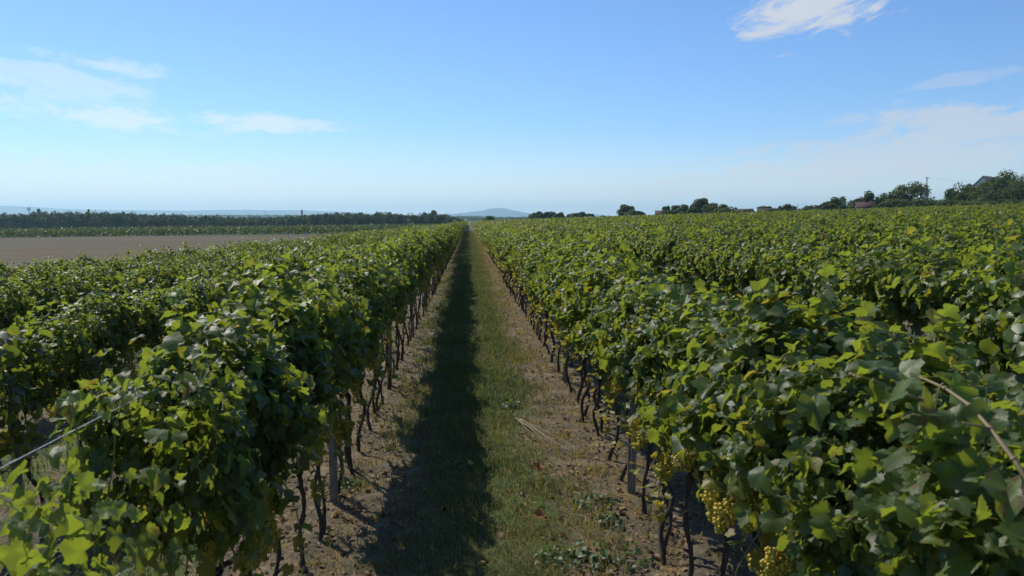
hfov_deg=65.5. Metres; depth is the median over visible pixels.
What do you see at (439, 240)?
grapevine
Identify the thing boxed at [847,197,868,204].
tree
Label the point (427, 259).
grapevine
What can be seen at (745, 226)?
grapevine
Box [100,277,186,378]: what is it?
grapevine
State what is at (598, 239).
grapevine
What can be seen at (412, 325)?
trellis post
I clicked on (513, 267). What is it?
grapevine
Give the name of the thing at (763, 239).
grapevine
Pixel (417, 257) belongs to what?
grapevine
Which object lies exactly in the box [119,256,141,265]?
grapevine
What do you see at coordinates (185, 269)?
grapevine
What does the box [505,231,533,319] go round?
grapevine
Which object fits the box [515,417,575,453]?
dry stalk
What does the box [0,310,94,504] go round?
grapevine
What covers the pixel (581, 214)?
tree
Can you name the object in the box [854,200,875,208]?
house
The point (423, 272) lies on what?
grapevine
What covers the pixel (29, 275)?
grapevine
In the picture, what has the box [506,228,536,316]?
grapevine
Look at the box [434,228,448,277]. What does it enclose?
grapevine
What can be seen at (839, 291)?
grapevine
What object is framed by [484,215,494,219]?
tree
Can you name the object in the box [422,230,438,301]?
grapevine
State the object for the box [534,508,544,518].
fallen leaf
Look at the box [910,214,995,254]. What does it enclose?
grapevine
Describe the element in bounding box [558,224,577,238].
grapevine
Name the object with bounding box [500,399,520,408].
weed
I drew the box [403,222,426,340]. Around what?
grapevine
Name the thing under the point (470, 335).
grass
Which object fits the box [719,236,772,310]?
grapevine
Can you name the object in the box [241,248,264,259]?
grapevine
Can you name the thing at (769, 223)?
grapevine
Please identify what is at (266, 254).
grapevine
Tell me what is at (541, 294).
grapevine
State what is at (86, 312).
trellis wire
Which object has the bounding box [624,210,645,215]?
bush
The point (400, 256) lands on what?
grapevine
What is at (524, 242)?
grapevine
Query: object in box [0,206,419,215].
hills
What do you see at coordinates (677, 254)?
grapevine
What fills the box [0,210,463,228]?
wood
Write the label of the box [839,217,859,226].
grapevine
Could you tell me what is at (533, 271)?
grapevine
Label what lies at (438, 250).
grapevine
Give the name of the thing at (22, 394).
vineyard
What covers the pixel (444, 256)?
grapevine
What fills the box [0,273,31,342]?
grapevine
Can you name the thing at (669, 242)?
grapevine
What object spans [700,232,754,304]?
grapevine
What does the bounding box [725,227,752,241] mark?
grapevine
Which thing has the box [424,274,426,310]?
trellis post
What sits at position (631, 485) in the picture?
trellis post
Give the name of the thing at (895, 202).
bush
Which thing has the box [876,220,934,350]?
grapevine
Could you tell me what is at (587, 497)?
weed
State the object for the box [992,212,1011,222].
grapevine
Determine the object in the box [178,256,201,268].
grapevine
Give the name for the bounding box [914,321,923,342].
trellis post
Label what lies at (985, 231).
grapevine
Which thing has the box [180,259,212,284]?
grapevine
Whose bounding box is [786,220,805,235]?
grapevine
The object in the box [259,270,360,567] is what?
grapevine
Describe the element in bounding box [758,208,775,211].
house
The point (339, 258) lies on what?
grapevine
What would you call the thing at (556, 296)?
grapevine
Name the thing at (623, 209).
tree
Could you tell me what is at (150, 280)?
grapevine
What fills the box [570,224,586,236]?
grapevine
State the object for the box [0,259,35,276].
grapevine
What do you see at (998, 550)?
grapevine
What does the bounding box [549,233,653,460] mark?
grapevine
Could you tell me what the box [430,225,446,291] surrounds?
grapevine
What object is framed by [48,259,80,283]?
grapevine
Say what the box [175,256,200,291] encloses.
grapevine
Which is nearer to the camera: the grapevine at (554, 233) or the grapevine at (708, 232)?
the grapevine at (708, 232)
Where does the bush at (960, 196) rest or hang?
on the ground at (708, 562)
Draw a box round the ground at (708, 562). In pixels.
[0,218,1014,575]
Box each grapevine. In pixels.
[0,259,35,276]
[0,260,18,276]
[0,266,22,343]
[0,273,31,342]
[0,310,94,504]
[0,363,196,575]
[1,270,62,411]
[12,259,42,327]
[13,263,45,288]
[13,280,131,446]
[16,256,63,287]
[20,270,85,331]
[43,255,79,271]
[46,266,107,312]
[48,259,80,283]
[54,301,302,575]
[57,281,163,458]
[63,264,105,281]
[67,255,83,267]
[68,252,98,267]
[79,259,130,297]
[82,256,117,276]
[95,275,345,575]
[97,254,132,277]
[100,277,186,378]
[108,254,131,267]
[110,270,154,366]
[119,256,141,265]
[119,264,165,345]
[120,256,151,279]
[130,279,197,394]
[133,258,179,290]
[138,254,168,281]
[150,263,193,297]
[152,266,216,337]
[154,255,173,268]
[158,256,184,271]
[166,247,352,575]
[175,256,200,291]
[176,269,235,318]
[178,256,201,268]
[179,251,206,267]
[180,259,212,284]
[188,250,212,265]
[198,255,222,272]
[203,266,248,301]
[208,258,231,277]
[212,254,266,291]
[216,252,243,268]
[222,247,246,264]
[232,257,269,288]
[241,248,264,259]
[254,249,287,284]
[255,251,273,259]
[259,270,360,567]
[266,250,308,278]
[272,245,290,290]
[278,260,288,290]
[281,260,370,541]
[282,248,313,270]
[299,258,384,494]
[300,253,322,266]
[302,248,387,474]
[303,247,329,262]
[309,248,336,265]
[315,248,396,450]
[322,248,338,265]
[323,248,345,260]
[332,243,408,430]
[332,246,347,259]
[333,245,349,258]
[336,244,358,258]
[351,244,363,253]
[359,243,411,399]
[360,249,410,412]
[369,235,418,389]
[370,234,419,370]
[384,240,416,377]
[388,229,425,360]
[396,234,428,345]
[396,239,422,352]
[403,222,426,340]
[405,229,431,329]
[407,232,430,317]
[409,230,434,324]
[410,228,434,319]
[415,229,438,315]
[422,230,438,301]
[423,227,445,296]
[423,245,437,306]
[425,228,441,300]
[427,236,439,303]
[427,238,440,306]
[429,226,447,289]
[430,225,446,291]
[430,230,442,286]
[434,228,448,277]
[435,224,448,280]
[436,229,448,284]
[487,226,503,271]
[490,224,514,287]
[491,225,508,282]
[493,228,512,287]
[493,234,514,295]
[494,231,514,292]
[495,226,516,289]
[497,227,521,297]
[497,229,520,306]
[499,231,524,300]
[501,230,529,312]
[501,232,519,303]
[503,229,526,309]
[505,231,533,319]
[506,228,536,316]
[510,232,538,324]
[510,233,541,329]
[512,228,554,334]
[515,234,552,339]
[518,233,558,346]
[518,239,562,353]
[521,240,567,362]
[526,240,578,371]
[527,231,582,379]
[534,233,593,392]
[539,237,609,422]
[541,234,600,402]
[545,248,627,436]
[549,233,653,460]
[551,224,564,240]
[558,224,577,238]
[559,253,663,480]
[564,225,582,246]
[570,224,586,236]
[574,223,591,249]
[578,221,598,238]
[581,225,605,248]
[585,270,697,513]
[589,273,711,565]
[590,227,610,250]
[591,230,604,250]
[599,223,620,253]
[600,226,624,252]
[606,263,748,575]
[608,231,626,266]
[610,228,634,267]
[615,224,651,269]
[626,227,653,282]
[627,280,879,575]
[627,299,799,575]
[629,222,664,271]
[639,231,675,283]
[644,226,681,286]
[652,223,701,286]
[654,219,674,234]
[658,263,1007,575]
[663,220,685,235]
[663,233,706,300]
[675,229,735,300]
[679,222,706,235]
[685,228,734,299]
[686,224,709,235]
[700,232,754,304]
[703,221,725,238]
[710,220,744,304]
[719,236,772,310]
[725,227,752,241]
[731,228,759,240]
[736,217,764,232]
[737,232,804,309]
[740,221,779,243]
[742,303,1023,575]
[745,219,762,234]
[750,222,798,247]
[755,231,824,314]
[757,217,789,236]
[765,223,807,314]
[774,218,798,232]
[776,235,874,336]
[785,232,802,251]
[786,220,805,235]
[797,217,841,250]
[799,218,832,234]
[806,239,896,335]
[809,214,852,234]
[809,221,872,267]
[817,211,841,222]
[831,216,897,268]
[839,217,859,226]
[839,231,955,354]
[846,220,870,227]
[852,217,890,236]
[852,225,899,275]
[853,418,1023,575]
[869,214,918,244]
[874,226,1022,375]
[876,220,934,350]
[887,211,904,223]
[887,211,940,319]
[899,211,925,222]
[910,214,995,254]
[912,222,944,237]
[918,216,947,228]
[928,228,1023,377]
[930,213,954,223]
[933,215,996,241]
[937,213,971,227]
[946,230,1023,285]
[959,212,1016,243]
[959,214,990,224]
[969,217,1007,237]
[981,223,1023,251]
[982,212,998,220]
[988,219,1023,274]
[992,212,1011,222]
[996,213,1023,234]
[1005,211,1023,223]
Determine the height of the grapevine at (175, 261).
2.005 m
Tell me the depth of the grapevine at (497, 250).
24.32 m
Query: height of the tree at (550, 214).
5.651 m
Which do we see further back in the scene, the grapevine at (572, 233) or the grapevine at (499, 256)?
the grapevine at (572, 233)
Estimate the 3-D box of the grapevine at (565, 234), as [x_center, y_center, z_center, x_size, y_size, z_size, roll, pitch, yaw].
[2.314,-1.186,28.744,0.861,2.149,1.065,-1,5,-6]
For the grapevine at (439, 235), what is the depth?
23.76 m
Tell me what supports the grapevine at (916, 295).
on the ground at (708, 562)
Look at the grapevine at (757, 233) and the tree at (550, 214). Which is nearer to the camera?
the grapevine at (757, 233)
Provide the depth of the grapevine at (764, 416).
2.94 m
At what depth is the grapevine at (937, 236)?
15.02 m
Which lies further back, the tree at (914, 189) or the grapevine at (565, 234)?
the tree at (914, 189)
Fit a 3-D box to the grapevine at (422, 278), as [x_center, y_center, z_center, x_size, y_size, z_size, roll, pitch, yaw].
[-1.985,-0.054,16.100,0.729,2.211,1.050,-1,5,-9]
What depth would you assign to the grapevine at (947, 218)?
22.70 m
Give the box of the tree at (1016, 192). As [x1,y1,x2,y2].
[997,181,1023,201]
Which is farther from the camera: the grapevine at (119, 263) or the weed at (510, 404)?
the grapevine at (119, 263)
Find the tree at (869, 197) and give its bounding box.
[863,190,886,204]
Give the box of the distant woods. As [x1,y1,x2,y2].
[0,214,528,220]
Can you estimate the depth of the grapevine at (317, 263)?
17.92 m
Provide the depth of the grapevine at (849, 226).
23.17 m
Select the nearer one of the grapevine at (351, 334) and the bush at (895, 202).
the grapevine at (351, 334)
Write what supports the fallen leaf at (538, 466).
on the ground at (708, 562)
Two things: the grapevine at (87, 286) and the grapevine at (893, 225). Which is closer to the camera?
the grapevine at (87, 286)
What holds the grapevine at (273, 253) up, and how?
on the ground at (708, 562)
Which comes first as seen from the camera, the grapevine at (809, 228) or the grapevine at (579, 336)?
the grapevine at (579, 336)
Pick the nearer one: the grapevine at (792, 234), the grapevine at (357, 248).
the grapevine at (792, 234)
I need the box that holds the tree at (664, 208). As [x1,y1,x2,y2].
[661,206,669,213]
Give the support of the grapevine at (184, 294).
on the ground at (708, 562)
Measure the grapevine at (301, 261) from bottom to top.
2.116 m
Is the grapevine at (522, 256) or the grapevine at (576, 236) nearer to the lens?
the grapevine at (522, 256)
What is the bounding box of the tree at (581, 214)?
[570,211,589,217]
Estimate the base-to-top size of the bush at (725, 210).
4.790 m
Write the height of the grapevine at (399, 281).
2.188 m
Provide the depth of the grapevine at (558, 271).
9.30 m
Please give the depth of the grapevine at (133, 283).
14.17 m
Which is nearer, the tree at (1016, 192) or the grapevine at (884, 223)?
the grapevine at (884, 223)
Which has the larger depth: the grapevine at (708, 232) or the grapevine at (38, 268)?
the grapevine at (708, 232)
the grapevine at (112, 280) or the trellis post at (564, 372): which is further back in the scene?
the grapevine at (112, 280)
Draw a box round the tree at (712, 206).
[701,202,727,212]
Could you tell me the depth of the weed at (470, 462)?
7.47 m
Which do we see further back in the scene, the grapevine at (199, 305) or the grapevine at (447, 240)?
the grapevine at (447, 240)
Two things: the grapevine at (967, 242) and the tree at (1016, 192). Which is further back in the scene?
the tree at (1016, 192)
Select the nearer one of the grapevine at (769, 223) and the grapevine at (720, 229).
the grapevine at (720, 229)
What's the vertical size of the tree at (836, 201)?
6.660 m
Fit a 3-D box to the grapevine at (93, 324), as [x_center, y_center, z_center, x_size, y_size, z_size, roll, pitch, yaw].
[-4.058,0.990,7.451,0.726,2.079,1.125,0,5,-1]
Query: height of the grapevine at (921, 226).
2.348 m
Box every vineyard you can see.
[0,202,1023,473]
[0,223,430,237]
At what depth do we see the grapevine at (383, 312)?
7.76 m
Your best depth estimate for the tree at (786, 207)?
263.28 m
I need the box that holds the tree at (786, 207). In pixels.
[778,203,796,210]
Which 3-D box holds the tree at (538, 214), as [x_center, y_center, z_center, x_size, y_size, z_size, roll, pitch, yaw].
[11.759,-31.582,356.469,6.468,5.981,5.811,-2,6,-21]
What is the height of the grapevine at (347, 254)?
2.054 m
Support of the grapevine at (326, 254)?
on the ground at (708, 562)
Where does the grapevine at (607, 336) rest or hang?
on the ground at (708, 562)
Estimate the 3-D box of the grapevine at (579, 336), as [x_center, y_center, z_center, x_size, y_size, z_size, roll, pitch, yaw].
[1.003,0.760,7.015,1.098,2.105,1.035,-1,5,-7]
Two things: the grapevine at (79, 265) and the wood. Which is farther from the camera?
the wood
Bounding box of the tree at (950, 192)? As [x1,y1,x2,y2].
[943,182,977,200]
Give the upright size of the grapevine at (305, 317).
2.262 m
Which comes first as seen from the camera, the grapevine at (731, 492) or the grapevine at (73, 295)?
the grapevine at (731, 492)
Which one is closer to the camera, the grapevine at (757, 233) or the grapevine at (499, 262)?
the grapevine at (757, 233)
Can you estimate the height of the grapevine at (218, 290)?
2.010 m
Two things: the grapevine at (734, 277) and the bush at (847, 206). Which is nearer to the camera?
the grapevine at (734, 277)
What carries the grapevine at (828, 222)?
on the ground at (708, 562)
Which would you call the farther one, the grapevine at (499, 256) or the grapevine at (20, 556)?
the grapevine at (499, 256)
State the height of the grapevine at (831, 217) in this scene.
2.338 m
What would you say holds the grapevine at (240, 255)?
on the ground at (708, 562)
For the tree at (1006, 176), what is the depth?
220.61 m
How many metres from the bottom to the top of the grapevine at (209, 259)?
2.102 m
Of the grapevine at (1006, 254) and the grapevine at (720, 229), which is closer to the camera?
the grapevine at (1006, 254)
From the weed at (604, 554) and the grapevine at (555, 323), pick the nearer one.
the weed at (604, 554)
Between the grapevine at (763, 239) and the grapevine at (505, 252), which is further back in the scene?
the grapevine at (505, 252)
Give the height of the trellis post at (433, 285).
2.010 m
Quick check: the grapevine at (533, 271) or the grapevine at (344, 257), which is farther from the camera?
the grapevine at (344, 257)
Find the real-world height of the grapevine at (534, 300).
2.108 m
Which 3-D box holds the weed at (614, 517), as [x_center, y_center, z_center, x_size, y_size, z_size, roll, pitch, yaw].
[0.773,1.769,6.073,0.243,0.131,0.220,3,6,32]
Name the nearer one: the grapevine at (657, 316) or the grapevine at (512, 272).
the grapevine at (657, 316)
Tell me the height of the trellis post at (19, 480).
2.010 m
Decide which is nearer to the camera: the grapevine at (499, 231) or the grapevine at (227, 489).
the grapevine at (227, 489)
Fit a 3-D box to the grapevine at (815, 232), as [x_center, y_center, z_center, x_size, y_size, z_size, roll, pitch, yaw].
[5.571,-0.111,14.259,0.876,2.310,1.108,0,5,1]
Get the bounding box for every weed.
[326,477,360,490]
[449,455,473,468]
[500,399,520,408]
[534,544,576,571]
[567,536,653,573]
[573,490,617,510]
[597,512,628,530]
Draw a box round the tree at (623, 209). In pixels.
[616,204,634,215]
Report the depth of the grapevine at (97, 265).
18.47 m
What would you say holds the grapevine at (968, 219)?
on the ground at (708, 562)
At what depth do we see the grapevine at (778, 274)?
9.23 m
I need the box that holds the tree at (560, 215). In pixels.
[552,212,564,217]
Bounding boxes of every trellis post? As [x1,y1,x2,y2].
[2,336,25,532]
[328,434,337,502]
[387,325,391,384]
[410,304,414,337]
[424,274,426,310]
[432,277,434,293]
[536,315,538,335]
[563,336,567,382]
[627,388,636,493]
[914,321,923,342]
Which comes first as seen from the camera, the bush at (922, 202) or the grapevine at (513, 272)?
the grapevine at (513, 272)
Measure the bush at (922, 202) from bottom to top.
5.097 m
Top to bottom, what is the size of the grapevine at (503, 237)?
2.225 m
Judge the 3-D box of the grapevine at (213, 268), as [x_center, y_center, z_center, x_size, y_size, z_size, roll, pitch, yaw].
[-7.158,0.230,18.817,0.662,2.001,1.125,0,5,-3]
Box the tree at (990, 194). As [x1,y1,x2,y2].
[965,186,1006,202]
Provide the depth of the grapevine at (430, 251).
17.73 m
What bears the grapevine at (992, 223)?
on the ground at (708, 562)
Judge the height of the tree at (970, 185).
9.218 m
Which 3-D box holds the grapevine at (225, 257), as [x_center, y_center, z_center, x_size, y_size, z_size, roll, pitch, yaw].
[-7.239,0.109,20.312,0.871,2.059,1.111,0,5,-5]
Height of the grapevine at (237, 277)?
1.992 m
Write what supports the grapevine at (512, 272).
on the ground at (708, 562)
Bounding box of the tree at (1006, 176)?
[998,168,1023,188]
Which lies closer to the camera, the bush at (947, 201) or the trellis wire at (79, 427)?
the trellis wire at (79, 427)
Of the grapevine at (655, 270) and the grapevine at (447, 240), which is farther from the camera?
the grapevine at (447, 240)
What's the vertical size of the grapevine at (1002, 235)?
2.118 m
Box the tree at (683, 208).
[671,204,688,211]
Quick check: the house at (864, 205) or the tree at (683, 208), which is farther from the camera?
the tree at (683, 208)
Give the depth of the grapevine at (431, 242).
18.50 m
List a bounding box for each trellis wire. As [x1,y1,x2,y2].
[0,334,259,468]
[2,277,232,330]
[117,520,173,575]
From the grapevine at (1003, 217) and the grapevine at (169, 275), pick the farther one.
the grapevine at (1003, 217)
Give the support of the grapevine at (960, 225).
on the ground at (708, 562)
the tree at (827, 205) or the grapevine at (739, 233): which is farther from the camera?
the tree at (827, 205)
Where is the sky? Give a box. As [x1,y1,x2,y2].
[0,0,1023,215]
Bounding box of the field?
[0,234,333,269]
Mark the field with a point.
(17, 250)
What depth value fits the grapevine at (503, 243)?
22.78 m
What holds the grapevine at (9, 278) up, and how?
on the ground at (708, 562)
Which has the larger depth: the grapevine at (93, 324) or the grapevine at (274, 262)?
the grapevine at (274, 262)
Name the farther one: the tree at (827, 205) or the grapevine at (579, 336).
the tree at (827, 205)
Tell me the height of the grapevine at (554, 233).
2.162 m
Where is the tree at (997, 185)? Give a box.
[976,176,1019,196]
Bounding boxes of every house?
[655,210,661,214]
[734,209,753,211]
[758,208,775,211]
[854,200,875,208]
[973,176,991,187]
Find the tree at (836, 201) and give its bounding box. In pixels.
[830,197,846,209]
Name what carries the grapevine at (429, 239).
on the ground at (708, 562)
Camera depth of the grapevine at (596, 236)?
22.92 m
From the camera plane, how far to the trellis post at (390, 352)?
11.16 m
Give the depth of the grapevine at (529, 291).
13.82 m
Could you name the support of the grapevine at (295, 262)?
on the ground at (708, 562)
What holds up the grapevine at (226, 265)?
on the ground at (708, 562)
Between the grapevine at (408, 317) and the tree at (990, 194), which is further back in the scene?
the tree at (990, 194)
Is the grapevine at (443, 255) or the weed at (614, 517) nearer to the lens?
the weed at (614, 517)
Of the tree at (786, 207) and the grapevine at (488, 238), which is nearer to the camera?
the grapevine at (488, 238)
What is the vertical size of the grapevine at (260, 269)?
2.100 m
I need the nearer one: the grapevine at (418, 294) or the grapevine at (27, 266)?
the grapevine at (418, 294)
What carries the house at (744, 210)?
on the ground at (708, 562)
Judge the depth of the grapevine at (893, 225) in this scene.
16.41 m
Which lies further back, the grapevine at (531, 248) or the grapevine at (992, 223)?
the grapevine at (992, 223)
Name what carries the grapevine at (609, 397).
on the ground at (708, 562)
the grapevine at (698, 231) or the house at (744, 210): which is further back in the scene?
the house at (744, 210)
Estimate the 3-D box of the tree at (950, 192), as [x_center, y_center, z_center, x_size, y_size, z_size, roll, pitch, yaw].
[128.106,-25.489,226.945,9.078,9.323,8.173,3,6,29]
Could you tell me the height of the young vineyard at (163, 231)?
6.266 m
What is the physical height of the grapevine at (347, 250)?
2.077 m
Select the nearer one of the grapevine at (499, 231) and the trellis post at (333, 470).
the trellis post at (333, 470)
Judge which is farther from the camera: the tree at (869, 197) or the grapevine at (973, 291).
the tree at (869, 197)
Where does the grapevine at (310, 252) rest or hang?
on the ground at (708, 562)
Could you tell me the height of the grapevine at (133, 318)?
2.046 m
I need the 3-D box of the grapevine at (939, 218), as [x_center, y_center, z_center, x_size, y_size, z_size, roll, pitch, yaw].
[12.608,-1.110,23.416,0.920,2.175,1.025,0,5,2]
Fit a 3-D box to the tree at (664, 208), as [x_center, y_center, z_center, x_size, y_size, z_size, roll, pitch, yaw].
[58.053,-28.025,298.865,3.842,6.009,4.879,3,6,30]
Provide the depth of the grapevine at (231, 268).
12.47 m
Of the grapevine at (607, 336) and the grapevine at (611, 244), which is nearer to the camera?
the grapevine at (607, 336)
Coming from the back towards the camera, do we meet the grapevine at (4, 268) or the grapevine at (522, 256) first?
the grapevine at (4, 268)
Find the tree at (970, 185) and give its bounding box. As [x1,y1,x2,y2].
[961,183,985,200]
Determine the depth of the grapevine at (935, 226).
19.42 m
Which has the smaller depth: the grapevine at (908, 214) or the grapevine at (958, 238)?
the grapevine at (958, 238)
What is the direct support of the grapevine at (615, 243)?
on the ground at (708, 562)
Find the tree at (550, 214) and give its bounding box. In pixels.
[541,211,555,218]
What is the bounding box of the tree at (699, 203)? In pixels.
[689,198,708,213]
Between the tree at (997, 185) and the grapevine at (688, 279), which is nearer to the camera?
the grapevine at (688, 279)
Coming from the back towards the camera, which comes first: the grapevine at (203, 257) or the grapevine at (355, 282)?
the grapevine at (203, 257)
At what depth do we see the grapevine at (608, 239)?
20.64 m
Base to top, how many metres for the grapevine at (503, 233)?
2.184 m
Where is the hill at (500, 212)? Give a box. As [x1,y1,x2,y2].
[447,208,565,216]
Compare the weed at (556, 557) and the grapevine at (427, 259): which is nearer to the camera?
the weed at (556, 557)
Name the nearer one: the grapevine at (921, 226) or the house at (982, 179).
the grapevine at (921, 226)
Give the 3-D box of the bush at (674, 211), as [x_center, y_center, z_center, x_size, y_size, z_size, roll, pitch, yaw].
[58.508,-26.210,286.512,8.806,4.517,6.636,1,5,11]
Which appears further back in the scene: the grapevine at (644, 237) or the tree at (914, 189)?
the tree at (914, 189)
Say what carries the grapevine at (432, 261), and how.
on the ground at (708, 562)
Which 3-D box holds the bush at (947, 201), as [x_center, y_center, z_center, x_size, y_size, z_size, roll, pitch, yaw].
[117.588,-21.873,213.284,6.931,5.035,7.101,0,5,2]
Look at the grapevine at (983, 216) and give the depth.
25.12 m
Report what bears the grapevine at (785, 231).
on the ground at (708, 562)
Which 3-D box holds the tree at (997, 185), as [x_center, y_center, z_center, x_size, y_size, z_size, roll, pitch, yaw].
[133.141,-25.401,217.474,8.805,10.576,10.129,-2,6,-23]
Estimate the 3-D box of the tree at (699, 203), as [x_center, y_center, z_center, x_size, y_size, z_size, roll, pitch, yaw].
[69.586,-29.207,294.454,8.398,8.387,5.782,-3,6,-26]
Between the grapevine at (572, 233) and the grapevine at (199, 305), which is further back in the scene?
the grapevine at (572, 233)
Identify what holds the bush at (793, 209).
on the ground at (708, 562)
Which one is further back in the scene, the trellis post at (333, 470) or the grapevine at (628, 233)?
the grapevine at (628, 233)
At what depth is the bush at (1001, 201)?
199.29 m
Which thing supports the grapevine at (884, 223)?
on the ground at (708, 562)
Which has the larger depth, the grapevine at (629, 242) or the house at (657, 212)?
the house at (657, 212)
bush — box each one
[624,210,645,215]
[663,209,685,214]
[686,207,698,213]
[708,206,736,213]
[789,208,810,210]
[803,205,821,209]
[838,204,855,208]
[873,201,889,207]
[883,198,917,207]
[905,198,936,206]
[934,197,963,206]
[951,189,972,204]
[954,197,998,205]
[982,198,1023,204]
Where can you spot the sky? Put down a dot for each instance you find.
(403, 107)
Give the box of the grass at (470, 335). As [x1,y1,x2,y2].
[0,231,797,575]
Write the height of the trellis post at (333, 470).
2.010 m
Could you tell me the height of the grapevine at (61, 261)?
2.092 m
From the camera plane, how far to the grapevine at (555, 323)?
10.13 m
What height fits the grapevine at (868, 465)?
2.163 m
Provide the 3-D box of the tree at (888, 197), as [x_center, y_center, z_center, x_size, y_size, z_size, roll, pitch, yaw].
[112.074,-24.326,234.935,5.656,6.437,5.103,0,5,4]
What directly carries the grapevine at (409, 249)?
on the ground at (708, 562)
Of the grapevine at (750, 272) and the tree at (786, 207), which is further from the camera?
the tree at (786, 207)
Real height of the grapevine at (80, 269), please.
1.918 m
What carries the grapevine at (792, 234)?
on the ground at (708, 562)
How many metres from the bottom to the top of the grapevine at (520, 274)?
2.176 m
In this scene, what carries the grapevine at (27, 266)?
on the ground at (708, 562)
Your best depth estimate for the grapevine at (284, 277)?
14.53 m
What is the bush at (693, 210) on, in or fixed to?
on the ground at (708, 562)
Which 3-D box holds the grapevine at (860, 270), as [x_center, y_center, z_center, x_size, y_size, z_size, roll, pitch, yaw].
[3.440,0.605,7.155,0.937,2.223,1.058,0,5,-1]
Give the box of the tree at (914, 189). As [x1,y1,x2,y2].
[887,181,934,206]
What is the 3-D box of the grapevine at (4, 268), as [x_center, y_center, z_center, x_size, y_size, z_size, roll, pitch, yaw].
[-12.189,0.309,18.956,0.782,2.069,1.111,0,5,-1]
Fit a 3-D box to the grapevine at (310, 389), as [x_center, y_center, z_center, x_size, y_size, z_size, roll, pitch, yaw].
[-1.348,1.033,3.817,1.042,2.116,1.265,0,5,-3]
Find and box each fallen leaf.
[534,462,544,471]
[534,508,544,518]
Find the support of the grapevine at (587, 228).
on the ground at (708, 562)
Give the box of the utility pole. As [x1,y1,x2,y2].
[925,177,927,198]
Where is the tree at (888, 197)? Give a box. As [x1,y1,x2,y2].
[884,195,899,200]
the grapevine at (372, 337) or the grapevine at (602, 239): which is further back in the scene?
the grapevine at (602, 239)
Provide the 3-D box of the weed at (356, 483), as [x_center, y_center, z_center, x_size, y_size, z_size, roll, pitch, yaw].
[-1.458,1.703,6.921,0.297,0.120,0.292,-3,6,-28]
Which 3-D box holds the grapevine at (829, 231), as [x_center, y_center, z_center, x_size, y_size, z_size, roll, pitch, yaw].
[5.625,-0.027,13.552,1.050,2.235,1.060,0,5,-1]
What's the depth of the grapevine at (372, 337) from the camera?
6.71 m
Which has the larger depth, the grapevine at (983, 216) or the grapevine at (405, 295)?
the grapevine at (983, 216)
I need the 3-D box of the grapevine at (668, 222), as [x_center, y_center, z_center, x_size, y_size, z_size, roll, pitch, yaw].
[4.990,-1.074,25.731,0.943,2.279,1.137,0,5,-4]
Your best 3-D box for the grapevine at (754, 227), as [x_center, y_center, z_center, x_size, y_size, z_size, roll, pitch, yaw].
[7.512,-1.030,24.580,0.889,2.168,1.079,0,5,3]
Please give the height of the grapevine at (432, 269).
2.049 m
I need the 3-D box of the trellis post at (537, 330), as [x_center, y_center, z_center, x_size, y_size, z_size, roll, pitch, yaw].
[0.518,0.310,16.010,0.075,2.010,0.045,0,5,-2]
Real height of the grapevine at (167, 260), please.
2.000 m
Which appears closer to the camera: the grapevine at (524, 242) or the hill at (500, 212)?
the grapevine at (524, 242)
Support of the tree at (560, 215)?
on the ground at (708, 562)
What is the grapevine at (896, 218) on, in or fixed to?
on the ground at (708, 562)
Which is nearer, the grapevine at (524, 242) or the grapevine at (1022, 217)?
the grapevine at (524, 242)
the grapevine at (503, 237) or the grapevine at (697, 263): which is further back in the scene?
the grapevine at (503, 237)
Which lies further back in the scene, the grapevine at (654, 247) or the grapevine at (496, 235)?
the grapevine at (496, 235)
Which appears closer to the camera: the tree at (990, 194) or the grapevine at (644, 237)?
the grapevine at (644, 237)
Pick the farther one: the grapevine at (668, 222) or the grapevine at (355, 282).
the grapevine at (668, 222)
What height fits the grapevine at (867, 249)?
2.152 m
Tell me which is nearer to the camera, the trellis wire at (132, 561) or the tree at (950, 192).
the trellis wire at (132, 561)
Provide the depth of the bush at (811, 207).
250.87 m
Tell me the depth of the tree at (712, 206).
281.11 m
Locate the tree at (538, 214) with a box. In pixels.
[531,211,544,218]
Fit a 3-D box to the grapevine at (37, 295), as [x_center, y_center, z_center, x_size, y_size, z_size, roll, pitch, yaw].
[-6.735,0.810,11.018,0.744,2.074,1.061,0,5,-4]
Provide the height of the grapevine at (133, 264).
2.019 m
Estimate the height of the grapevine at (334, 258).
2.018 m
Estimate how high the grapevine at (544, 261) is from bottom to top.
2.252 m
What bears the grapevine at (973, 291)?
on the ground at (708, 562)
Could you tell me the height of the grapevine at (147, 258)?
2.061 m
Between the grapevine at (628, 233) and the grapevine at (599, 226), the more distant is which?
the grapevine at (599, 226)
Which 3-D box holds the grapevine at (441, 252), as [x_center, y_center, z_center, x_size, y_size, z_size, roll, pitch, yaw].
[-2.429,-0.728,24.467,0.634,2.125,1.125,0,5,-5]
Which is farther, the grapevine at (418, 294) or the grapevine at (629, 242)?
the grapevine at (629, 242)
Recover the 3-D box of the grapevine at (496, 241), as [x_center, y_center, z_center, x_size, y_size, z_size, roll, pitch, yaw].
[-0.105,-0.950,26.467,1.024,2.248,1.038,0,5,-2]
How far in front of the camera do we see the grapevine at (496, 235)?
27.25 m
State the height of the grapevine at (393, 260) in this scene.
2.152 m
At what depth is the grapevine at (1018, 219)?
16.32 m
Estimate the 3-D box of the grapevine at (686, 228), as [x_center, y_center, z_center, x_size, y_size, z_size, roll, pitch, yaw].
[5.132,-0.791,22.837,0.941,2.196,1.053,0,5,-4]
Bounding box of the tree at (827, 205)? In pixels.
[814,201,837,209]
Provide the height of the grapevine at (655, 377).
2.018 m
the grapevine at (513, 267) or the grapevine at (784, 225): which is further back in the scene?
the grapevine at (784, 225)

